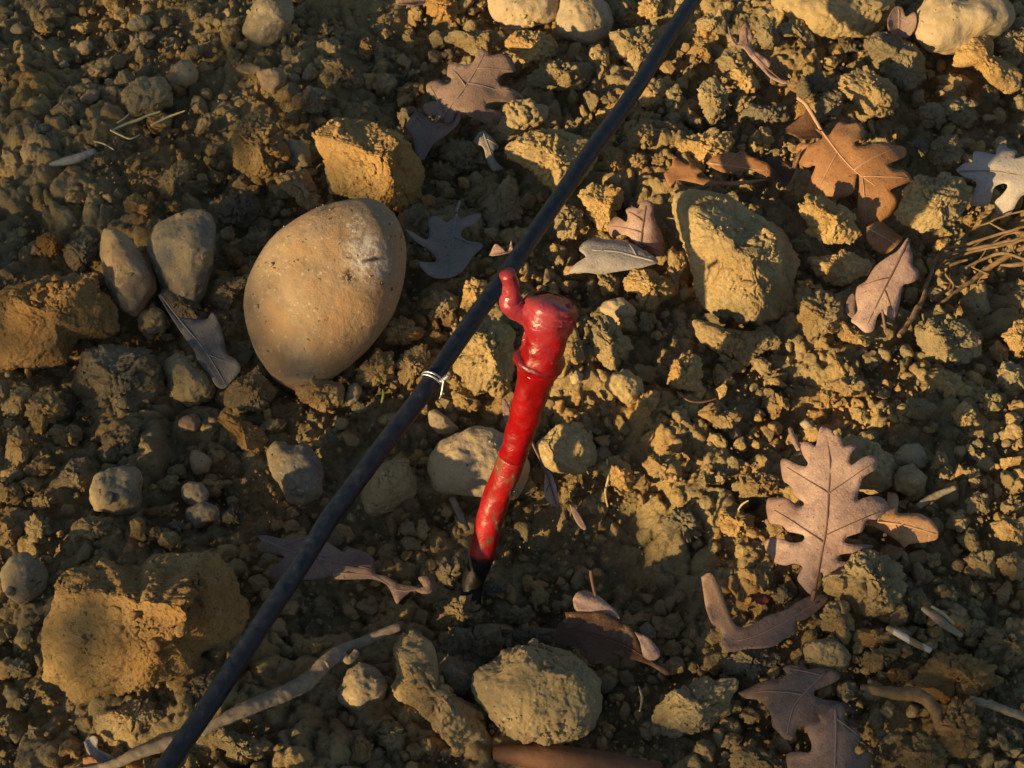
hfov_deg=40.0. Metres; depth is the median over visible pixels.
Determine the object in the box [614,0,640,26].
soil lump
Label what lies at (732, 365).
soil lump
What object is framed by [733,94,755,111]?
soil lump
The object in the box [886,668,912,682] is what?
soil lump
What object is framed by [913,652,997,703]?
soil clod
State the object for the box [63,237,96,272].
soil clod
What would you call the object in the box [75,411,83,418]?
soil lump
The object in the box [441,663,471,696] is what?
stone
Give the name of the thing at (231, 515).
soil lump
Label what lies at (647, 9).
soil lump
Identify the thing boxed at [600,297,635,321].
stone
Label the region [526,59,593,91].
soil clod
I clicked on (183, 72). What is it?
stone
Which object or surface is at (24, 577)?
stone
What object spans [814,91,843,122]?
soil clod
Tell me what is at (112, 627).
soil clod
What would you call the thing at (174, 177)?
soil clod
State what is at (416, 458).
soil lump
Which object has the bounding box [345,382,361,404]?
pebble
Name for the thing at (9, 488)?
soil clod
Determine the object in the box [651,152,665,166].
soil lump
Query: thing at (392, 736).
soil clod
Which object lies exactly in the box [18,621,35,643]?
soil lump
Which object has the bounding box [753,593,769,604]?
wax speck
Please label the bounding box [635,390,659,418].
soil lump
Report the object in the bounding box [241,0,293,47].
stone
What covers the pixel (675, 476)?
soil lump
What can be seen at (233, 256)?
soil lump
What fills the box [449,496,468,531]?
dead twig
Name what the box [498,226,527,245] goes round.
soil lump
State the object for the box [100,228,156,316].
stone
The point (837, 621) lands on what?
soil clod
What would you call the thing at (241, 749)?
soil clod
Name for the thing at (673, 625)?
soil lump
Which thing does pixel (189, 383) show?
stone
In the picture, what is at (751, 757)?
soil clod
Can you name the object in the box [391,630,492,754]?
soil clod
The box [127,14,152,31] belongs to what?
pebble
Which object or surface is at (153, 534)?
soil lump
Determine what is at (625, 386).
stone
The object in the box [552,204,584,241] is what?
soil clod
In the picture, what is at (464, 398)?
soil lump
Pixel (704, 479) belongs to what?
soil lump
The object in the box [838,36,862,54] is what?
soil lump
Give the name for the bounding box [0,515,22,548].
soil lump
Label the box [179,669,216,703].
soil clod
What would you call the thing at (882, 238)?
oak leaf
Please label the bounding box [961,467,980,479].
soil lump
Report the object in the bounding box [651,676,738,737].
soil clod
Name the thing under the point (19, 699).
soil lump
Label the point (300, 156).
stone
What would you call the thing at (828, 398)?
soil lump
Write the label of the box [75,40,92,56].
pebble
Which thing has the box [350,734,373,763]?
soil lump
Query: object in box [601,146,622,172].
soil lump
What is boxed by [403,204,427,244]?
soil clod
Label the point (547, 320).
vine graft
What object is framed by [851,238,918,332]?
oak leaf
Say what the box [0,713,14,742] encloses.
soil lump
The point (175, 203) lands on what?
soil lump
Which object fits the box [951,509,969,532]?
soil lump
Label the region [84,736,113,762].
oak leaf
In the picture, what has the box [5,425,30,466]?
soil clod
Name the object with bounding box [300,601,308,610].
soil lump
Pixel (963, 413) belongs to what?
soil lump
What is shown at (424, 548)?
soil lump
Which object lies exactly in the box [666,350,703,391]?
soil clod
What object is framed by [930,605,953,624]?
straw
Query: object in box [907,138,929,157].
soil lump
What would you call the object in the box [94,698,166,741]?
soil clod
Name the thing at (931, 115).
soil lump
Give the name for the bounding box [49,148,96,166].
leaf
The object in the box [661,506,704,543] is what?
soil clod
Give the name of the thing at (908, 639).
straw
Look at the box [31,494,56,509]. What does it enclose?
soil lump
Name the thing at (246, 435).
soil clod
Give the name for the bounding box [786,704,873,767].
oak leaf
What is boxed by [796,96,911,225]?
oak leaf
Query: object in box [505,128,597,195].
soil clod
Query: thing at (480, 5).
soil lump
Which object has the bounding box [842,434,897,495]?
stone
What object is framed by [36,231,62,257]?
soil lump
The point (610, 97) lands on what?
soil lump
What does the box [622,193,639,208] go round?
soil lump
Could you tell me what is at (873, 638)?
soil lump
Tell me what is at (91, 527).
soil clod
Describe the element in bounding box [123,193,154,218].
soil lump
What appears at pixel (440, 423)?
pebble
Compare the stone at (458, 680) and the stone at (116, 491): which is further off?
the stone at (116, 491)
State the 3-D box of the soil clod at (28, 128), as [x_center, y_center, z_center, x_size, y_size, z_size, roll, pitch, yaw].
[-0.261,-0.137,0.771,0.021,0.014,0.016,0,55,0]
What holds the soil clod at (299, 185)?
on the ground
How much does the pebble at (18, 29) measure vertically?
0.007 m
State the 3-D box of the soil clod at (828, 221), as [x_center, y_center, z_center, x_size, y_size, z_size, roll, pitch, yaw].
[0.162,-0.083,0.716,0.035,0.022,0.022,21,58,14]
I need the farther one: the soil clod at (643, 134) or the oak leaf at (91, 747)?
the soil clod at (643, 134)
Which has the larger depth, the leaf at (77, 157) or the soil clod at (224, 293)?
the leaf at (77, 157)
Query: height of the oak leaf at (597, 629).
0.022 m
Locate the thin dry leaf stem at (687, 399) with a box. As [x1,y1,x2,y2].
[676,391,716,402]
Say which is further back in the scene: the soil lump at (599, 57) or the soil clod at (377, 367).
the soil lump at (599, 57)
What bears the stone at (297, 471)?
on the ground
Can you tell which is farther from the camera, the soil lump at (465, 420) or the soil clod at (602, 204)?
the soil clod at (602, 204)
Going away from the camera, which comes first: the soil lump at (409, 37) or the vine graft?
the vine graft
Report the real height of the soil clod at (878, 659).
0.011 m
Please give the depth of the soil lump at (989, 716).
0.58 m
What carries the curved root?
on the ground
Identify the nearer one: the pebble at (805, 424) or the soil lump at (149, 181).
the pebble at (805, 424)
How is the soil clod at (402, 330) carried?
on the ground
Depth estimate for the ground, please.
0.68 m
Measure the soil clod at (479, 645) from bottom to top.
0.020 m
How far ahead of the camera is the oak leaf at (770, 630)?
0.60 m
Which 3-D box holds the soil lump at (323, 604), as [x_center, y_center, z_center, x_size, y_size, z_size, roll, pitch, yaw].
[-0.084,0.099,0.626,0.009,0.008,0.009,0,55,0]
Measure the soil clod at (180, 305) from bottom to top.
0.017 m
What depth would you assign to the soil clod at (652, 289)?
0.70 m
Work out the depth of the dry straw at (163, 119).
0.77 m
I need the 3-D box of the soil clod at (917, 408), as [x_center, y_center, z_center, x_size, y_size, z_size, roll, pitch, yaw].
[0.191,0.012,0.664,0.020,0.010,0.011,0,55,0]
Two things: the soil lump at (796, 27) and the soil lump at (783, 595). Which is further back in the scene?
the soil lump at (796, 27)
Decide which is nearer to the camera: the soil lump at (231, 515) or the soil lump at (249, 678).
the soil lump at (249, 678)
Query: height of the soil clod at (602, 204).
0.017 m
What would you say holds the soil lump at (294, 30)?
on the ground
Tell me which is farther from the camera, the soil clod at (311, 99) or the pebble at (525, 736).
the soil clod at (311, 99)
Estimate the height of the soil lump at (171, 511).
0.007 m
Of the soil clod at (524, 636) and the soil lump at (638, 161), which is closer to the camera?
the soil clod at (524, 636)
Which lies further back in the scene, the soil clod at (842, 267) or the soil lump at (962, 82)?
the soil lump at (962, 82)
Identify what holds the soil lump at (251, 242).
on the ground
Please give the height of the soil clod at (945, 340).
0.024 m
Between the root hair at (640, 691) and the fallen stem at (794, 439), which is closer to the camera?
the root hair at (640, 691)
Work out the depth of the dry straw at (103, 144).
0.76 m
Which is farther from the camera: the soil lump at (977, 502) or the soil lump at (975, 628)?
the soil lump at (977, 502)
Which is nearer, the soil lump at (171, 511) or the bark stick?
the bark stick
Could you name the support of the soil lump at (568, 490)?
on the ground
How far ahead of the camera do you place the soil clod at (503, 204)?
0.74 m
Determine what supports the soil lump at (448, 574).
on the ground
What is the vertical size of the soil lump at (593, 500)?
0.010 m
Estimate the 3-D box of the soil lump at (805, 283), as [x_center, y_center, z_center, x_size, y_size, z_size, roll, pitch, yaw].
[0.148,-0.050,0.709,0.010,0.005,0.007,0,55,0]
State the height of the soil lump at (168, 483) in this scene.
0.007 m
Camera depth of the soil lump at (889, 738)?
0.57 m
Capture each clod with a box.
[0,271,119,371]
[0,476,21,502]
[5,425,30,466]
[21,120,51,138]
[24,389,66,434]
[41,551,249,704]
[49,456,88,492]
[50,97,85,125]
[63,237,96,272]
[69,516,121,540]
[71,344,165,417]
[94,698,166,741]
[95,421,140,462]
[157,159,190,199]
[161,287,207,319]
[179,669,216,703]
[208,274,248,310]
[211,727,268,765]
[216,189,261,228]
[218,412,269,453]
[223,367,277,413]
[231,107,290,179]
[274,168,323,210]
[290,85,336,113]
[292,378,344,412]
[292,636,333,659]
[312,117,424,211]
[318,57,364,91]
[355,347,395,386]
[374,315,425,350]
[377,721,407,751]
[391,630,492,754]
[395,343,430,389]
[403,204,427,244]
[420,290,460,319]
[425,0,459,23]
[429,594,481,631]
[438,623,502,668]
[439,137,487,173]
[444,29,503,55]
[450,315,515,398]
[470,638,602,745]
[481,174,523,228]
[491,98,548,143]
[504,29,557,69]
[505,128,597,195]
[512,627,551,645]
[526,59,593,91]
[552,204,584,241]
[559,326,584,377]
[577,182,623,230]
[587,313,633,370]
[598,455,635,495]
[609,24,661,71]
[622,268,675,312]
[626,120,657,149]
[638,78,666,110]
[642,454,682,480]
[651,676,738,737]
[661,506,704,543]
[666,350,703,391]
[671,189,800,325]
[674,127,734,163]
[692,319,781,365]
[697,75,729,126]
[717,510,754,537]
[717,649,784,680]
[725,65,760,93]
[728,746,786,767]
[731,472,779,498]
[741,103,790,124]
[753,560,774,591]
[794,287,847,341]
[795,71,828,99]
[798,193,861,244]
[807,249,871,286]
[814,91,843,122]
[820,599,854,644]
[822,549,907,622]
[829,375,868,396]
[838,65,899,118]
[861,646,901,672]
[862,31,926,92]
[894,171,972,232]
[896,397,937,419]
[903,731,948,767]
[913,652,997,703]
[914,310,982,367]
[927,369,972,397]
[930,133,963,172]
[933,698,980,758]
[940,96,977,128]
[952,35,1022,93]
[978,617,1023,668]
[990,515,1023,544]
[993,29,1023,59]
[995,360,1023,391]
[1001,318,1023,358]
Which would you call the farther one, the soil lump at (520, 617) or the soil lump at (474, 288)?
the soil lump at (474, 288)
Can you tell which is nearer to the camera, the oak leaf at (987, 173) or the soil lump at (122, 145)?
the oak leaf at (987, 173)
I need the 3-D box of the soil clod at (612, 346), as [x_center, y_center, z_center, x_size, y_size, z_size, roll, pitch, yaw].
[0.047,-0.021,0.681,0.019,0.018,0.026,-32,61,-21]
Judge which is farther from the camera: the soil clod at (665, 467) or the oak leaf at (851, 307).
the oak leaf at (851, 307)
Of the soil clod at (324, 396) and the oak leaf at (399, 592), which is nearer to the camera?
the oak leaf at (399, 592)
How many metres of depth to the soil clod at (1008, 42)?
0.81 m
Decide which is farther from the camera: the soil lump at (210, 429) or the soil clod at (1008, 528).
the soil lump at (210, 429)
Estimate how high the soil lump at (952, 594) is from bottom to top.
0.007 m
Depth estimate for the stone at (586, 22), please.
0.82 m
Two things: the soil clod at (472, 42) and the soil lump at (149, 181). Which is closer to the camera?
the soil lump at (149, 181)
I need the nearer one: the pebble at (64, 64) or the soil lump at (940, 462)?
the soil lump at (940, 462)
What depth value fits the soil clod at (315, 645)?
0.61 m
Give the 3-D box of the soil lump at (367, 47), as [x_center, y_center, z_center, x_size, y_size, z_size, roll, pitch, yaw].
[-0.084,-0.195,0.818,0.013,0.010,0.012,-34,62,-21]
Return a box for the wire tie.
[421,371,450,400]
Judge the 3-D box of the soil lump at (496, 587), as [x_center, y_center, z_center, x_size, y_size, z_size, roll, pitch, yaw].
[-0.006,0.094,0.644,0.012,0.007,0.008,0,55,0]
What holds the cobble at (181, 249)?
on the ground
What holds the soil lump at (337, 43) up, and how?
on the soil lump
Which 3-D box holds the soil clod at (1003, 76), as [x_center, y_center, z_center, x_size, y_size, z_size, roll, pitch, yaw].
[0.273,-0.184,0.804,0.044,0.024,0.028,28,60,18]
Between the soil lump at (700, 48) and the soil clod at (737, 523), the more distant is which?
the soil lump at (700, 48)
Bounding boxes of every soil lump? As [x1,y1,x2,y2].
[0,65,10,86]
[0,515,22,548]
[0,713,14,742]
[1,386,30,419]
[4,687,35,710]
[7,658,31,678]
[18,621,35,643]
[23,458,50,477]
[24,513,52,538]
[25,723,38,738]
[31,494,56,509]
[34,19,54,34]
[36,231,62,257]
[46,423,82,447]
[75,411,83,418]
[94,150,108,165]
[115,140,131,152]
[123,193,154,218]
[143,176,153,185]
[143,502,180,518]
[145,526,162,541]
[157,475,180,491]
[164,200,180,212]
[168,519,188,532]
[203,423,216,435]
[220,504,246,525]
[222,242,245,268]
[225,112,239,121]
[238,230,267,255]
[238,670,262,687]
[285,23,300,41]
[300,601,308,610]
[314,594,334,618]
[315,744,335,766]
[316,18,333,34]
[332,39,339,46]
[342,364,355,378]
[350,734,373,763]
[358,37,378,59]
[396,82,425,102]
[397,64,420,81]
[397,107,412,126]
[402,28,418,48]
[407,449,428,468]
[416,468,427,482]
[420,544,429,551]
[430,160,458,180]
[435,555,462,589]
[451,383,480,412]
[459,416,470,424]
[460,277,487,308]
[464,196,475,207]
[473,0,486,12]
[484,579,510,597]
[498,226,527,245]
[505,605,535,626]
[560,475,577,503]
[586,490,607,514]
[589,44,609,79]
[597,273,621,295]
[599,91,618,104]
[600,399,615,415]
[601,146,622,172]
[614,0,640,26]
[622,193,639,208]
[629,153,646,175]
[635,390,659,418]
[637,0,663,18]
[638,312,656,333]
[646,677,657,683]
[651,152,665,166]
[659,404,671,414]
[659,611,685,638]
[663,639,682,656]
[664,83,682,112]
[666,249,686,295]
[668,467,681,480]
[671,404,686,423]
[692,36,709,57]
[695,9,727,31]
[698,471,710,488]
[710,410,741,431]
[715,471,726,481]
[718,50,747,70]
[718,352,743,373]
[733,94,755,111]
[750,126,774,150]
[754,14,780,49]
[771,585,793,604]
[775,392,789,409]
[777,18,816,48]
[796,280,814,288]
[819,390,840,408]
[826,350,847,375]
[836,681,857,702]
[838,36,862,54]
[841,321,869,346]
[851,628,898,647]
[878,731,906,744]
[879,700,894,718]
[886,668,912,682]
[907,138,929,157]
[918,102,946,129]
[924,552,940,568]
[932,451,955,480]
[936,72,972,92]
[940,584,960,602]
[951,401,975,425]
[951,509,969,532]
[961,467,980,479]
[963,550,996,577]
[964,619,986,638]
[965,491,989,513]
[977,389,1004,414]
[979,84,999,103]
[983,708,996,724]
[987,582,997,589]
[989,341,1009,362]
[996,551,1023,580]
[1000,494,1023,514]
[1004,725,1023,742]
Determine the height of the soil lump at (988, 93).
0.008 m
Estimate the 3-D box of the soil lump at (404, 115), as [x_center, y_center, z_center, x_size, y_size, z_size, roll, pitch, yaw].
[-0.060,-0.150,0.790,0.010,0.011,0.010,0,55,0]
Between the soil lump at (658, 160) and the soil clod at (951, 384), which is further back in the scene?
the soil lump at (658, 160)
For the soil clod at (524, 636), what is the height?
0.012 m
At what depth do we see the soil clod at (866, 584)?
0.60 m
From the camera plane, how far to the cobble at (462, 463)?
0.65 m
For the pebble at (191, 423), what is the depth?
0.68 m
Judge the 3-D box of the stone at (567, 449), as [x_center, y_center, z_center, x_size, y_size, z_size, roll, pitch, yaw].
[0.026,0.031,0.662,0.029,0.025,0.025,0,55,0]
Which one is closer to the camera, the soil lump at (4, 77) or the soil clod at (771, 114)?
the soil clod at (771, 114)
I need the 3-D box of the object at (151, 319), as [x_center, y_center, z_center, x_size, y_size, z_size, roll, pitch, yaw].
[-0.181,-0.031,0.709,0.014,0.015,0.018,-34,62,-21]
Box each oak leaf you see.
[83,756,99,766]
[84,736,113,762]
[127,761,143,767]
[158,293,240,388]
[257,535,374,582]
[333,565,433,603]
[396,0,425,4]
[405,111,460,160]
[405,200,482,278]
[423,48,522,124]
[473,131,502,170]
[489,241,512,255]
[502,399,509,423]
[532,441,558,506]
[555,570,670,674]
[566,238,657,274]
[569,504,585,529]
[607,200,664,256]
[664,150,770,186]
[701,573,827,651]
[728,23,787,83]
[738,665,859,739]
[764,426,887,600]
[765,150,800,185]
[781,110,820,139]
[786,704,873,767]
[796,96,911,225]
[845,293,856,317]
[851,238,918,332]
[866,221,902,253]
[867,492,938,547]
[887,6,916,38]
[956,142,1023,215]
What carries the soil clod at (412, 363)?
on the ground
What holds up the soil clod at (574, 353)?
on the ground
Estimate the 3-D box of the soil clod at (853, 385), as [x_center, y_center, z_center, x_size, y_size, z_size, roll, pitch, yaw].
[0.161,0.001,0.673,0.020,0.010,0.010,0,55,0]
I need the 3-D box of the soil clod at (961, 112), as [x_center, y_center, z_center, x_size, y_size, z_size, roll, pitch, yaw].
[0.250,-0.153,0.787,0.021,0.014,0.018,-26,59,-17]
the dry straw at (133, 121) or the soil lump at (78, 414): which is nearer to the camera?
the soil lump at (78, 414)
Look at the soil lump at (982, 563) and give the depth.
0.62 m
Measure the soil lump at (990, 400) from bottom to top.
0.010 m
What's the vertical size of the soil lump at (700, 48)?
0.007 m
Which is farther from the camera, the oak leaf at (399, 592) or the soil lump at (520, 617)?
the soil lump at (520, 617)
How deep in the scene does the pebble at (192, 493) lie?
0.65 m
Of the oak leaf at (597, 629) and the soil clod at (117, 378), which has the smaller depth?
the oak leaf at (597, 629)
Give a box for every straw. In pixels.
[94,141,113,149]
[110,129,139,139]
[113,111,160,130]
[151,110,185,125]
[886,625,931,652]
[921,606,962,637]
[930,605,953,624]
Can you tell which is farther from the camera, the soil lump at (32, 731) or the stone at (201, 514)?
the stone at (201, 514)
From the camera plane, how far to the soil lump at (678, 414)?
0.67 m
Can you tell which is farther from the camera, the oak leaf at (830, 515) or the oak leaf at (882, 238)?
the oak leaf at (882, 238)
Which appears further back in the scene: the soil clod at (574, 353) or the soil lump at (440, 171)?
the soil lump at (440, 171)
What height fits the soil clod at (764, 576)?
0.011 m
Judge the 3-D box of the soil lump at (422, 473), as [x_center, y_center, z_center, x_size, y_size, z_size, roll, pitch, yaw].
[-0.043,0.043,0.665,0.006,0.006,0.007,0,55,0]
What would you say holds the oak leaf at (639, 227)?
on the ground
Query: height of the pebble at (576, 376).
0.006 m
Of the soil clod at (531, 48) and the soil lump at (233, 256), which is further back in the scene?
the soil clod at (531, 48)
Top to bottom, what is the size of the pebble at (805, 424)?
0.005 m
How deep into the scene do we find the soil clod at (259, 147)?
0.74 m
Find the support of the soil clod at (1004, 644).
on the ground
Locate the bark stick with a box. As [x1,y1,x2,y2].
[492,743,660,767]
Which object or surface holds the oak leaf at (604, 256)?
on the ground
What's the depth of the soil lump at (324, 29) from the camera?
0.82 m
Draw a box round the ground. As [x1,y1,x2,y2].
[0,0,1023,767]
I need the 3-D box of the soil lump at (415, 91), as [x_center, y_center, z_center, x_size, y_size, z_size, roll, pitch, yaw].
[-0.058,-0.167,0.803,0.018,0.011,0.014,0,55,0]
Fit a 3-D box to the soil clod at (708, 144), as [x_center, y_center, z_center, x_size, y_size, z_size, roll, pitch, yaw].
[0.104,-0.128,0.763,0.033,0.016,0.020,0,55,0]
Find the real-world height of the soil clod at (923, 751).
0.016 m
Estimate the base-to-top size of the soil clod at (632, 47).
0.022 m
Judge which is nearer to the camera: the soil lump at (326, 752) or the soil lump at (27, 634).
the soil lump at (326, 752)
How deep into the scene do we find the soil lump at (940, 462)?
0.64 m
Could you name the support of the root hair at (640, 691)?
on the ground
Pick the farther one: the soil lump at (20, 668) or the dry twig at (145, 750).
the soil lump at (20, 668)
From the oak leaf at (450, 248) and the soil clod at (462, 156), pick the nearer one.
the oak leaf at (450, 248)
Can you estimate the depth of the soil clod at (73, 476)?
0.65 m
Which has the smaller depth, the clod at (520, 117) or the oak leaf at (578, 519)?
the oak leaf at (578, 519)
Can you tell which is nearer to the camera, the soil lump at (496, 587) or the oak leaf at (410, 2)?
the soil lump at (496, 587)
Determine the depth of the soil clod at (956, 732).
0.57 m
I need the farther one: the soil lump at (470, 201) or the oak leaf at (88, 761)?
the soil lump at (470, 201)
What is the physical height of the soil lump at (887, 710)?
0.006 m
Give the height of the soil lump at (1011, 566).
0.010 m
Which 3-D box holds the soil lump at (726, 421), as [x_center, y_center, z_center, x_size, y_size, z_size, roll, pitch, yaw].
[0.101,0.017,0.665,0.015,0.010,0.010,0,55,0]
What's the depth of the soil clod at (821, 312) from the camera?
0.69 m
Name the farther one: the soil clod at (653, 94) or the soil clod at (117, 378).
the soil clod at (653, 94)
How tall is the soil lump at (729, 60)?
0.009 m
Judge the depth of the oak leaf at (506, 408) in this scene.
0.67 m
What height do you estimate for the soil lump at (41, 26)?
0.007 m
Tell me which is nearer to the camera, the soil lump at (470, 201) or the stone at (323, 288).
the stone at (323, 288)
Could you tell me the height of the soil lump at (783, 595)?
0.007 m
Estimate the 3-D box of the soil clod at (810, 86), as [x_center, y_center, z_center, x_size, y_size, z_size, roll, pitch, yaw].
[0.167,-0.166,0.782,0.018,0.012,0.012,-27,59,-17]
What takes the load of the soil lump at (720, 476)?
on the ground
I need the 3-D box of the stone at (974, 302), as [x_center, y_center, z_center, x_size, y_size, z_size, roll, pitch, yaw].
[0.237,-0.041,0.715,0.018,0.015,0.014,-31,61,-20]
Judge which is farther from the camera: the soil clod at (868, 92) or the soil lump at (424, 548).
the soil clod at (868, 92)
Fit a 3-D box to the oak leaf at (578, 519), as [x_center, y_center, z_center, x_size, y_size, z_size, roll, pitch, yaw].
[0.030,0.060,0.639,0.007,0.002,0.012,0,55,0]
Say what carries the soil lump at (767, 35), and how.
on the ground
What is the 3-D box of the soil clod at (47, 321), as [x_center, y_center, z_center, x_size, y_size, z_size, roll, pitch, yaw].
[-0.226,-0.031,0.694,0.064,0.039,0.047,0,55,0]
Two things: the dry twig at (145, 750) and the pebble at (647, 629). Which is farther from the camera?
the pebble at (647, 629)
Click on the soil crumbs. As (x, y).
(726, 730)
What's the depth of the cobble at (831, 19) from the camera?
0.81 m
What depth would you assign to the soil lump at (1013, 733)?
0.57 m
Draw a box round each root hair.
[604,459,609,506]
[638,686,642,711]
[737,500,748,510]
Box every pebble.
[10,23,25,34]
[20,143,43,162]
[59,60,69,68]
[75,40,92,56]
[80,89,99,104]
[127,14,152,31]
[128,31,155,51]
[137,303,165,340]
[178,413,201,432]
[181,481,208,505]
[189,450,211,474]
[256,68,286,94]
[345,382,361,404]
[428,409,457,434]
[518,734,535,741]
[570,370,582,383]
[639,622,656,638]
[786,168,810,201]
[800,418,813,429]
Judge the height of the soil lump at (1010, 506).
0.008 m
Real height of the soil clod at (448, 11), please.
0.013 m
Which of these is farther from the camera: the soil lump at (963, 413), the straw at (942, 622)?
the soil lump at (963, 413)
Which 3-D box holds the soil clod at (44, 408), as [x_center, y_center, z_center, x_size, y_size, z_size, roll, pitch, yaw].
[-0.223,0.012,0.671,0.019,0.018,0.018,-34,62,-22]
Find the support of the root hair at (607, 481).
on the ground
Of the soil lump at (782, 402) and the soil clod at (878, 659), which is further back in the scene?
the soil lump at (782, 402)
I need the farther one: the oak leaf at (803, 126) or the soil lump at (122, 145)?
the soil lump at (122, 145)
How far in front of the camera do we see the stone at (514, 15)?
0.82 m
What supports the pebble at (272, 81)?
on the ground
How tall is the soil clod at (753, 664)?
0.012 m
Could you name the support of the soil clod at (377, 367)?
on the ground
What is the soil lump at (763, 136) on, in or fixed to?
on the ground
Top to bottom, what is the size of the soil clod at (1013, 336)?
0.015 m
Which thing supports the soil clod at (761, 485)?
on the ground
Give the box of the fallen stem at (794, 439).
[788,427,800,451]
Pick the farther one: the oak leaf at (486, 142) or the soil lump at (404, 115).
the soil lump at (404, 115)
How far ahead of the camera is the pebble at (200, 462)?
0.66 m
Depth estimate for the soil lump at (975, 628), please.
0.60 m
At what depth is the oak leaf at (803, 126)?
0.75 m
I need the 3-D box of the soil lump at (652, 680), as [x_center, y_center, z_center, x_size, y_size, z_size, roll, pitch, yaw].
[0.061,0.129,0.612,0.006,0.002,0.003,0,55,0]
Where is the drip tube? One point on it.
(217, 692)
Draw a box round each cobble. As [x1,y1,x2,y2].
[147,209,215,302]
[427,426,529,500]
[771,0,895,39]
[914,0,1014,54]
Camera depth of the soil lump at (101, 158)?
0.76 m
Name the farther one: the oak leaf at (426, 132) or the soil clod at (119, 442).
the oak leaf at (426, 132)
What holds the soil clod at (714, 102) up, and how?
on the ground
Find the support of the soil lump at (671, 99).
on the ground
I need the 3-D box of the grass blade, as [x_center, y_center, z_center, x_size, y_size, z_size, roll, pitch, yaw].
[-0.062,0.006,0.677,0.002,0.008,0.003,0,55,0]
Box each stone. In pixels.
[0,552,47,604]
[89,466,142,515]
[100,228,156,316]
[120,76,173,118]
[164,353,215,407]
[167,59,198,87]
[185,501,218,528]
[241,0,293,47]
[244,198,406,388]
[267,441,323,505]
[286,139,310,169]
[336,662,387,710]
[361,458,417,516]
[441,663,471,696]
[487,0,559,30]
[536,421,597,474]
[555,0,613,45]
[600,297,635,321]
[604,369,643,403]
[803,636,851,672]
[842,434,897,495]
[893,443,927,468]
[893,463,927,496]
[959,282,989,318]
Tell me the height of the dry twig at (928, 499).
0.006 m
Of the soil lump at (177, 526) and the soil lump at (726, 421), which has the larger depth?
the soil lump at (726, 421)
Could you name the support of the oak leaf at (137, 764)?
on the ground
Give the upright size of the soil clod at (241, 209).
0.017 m
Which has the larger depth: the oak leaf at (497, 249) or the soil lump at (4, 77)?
the soil lump at (4, 77)
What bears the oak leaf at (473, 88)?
on the clod at (520, 117)
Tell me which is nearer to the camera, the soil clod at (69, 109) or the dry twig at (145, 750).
the dry twig at (145, 750)
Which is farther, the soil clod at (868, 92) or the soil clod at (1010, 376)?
the soil clod at (868, 92)
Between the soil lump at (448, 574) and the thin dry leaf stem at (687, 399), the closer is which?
the soil lump at (448, 574)
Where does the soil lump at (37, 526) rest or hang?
on the ground
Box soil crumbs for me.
[0,0,1023,767]
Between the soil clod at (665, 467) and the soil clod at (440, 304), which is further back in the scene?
the soil clod at (440, 304)
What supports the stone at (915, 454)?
on the ground
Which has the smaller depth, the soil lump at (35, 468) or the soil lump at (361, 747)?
the soil lump at (361, 747)
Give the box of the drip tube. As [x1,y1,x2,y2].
[153,0,701,767]
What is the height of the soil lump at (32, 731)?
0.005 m
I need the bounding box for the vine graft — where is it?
[460,267,576,611]
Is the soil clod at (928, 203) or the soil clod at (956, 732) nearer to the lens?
the soil clod at (956, 732)
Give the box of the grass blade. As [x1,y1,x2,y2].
[380,389,384,402]
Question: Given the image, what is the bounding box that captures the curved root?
[860,685,943,727]
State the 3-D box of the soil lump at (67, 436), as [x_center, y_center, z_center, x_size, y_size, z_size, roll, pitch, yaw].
[-0.212,0.025,0.669,0.017,0.012,0.012,0,55,0]
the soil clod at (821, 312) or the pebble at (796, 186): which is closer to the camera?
the soil clod at (821, 312)
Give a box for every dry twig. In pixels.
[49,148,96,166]
[75,734,174,767]
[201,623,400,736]
[916,485,956,508]
[969,696,1023,721]
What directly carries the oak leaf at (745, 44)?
on the ground
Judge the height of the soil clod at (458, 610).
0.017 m
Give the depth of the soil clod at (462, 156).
0.77 m
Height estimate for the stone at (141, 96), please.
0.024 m
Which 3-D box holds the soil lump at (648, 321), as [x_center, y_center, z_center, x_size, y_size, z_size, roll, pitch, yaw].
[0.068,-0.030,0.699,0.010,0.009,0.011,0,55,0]
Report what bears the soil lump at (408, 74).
on the ground
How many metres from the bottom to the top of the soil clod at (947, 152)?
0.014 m
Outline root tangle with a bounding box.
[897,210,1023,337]
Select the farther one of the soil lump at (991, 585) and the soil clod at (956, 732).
the soil lump at (991, 585)
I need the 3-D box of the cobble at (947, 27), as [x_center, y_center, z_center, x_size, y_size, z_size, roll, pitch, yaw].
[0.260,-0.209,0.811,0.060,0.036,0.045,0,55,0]
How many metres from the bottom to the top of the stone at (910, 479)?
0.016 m
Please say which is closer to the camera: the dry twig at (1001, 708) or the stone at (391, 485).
the dry twig at (1001, 708)
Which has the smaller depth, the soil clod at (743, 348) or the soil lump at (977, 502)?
the soil lump at (977, 502)
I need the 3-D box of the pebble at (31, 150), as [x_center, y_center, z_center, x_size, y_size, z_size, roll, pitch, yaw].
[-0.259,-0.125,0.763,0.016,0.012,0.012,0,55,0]
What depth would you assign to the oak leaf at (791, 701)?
0.58 m
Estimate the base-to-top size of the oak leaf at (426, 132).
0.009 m
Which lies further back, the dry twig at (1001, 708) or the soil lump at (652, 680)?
the soil lump at (652, 680)
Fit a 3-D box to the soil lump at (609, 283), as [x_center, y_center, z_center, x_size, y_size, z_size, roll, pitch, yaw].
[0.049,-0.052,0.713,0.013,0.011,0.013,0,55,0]
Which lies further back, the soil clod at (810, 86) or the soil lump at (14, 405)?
the soil clod at (810, 86)

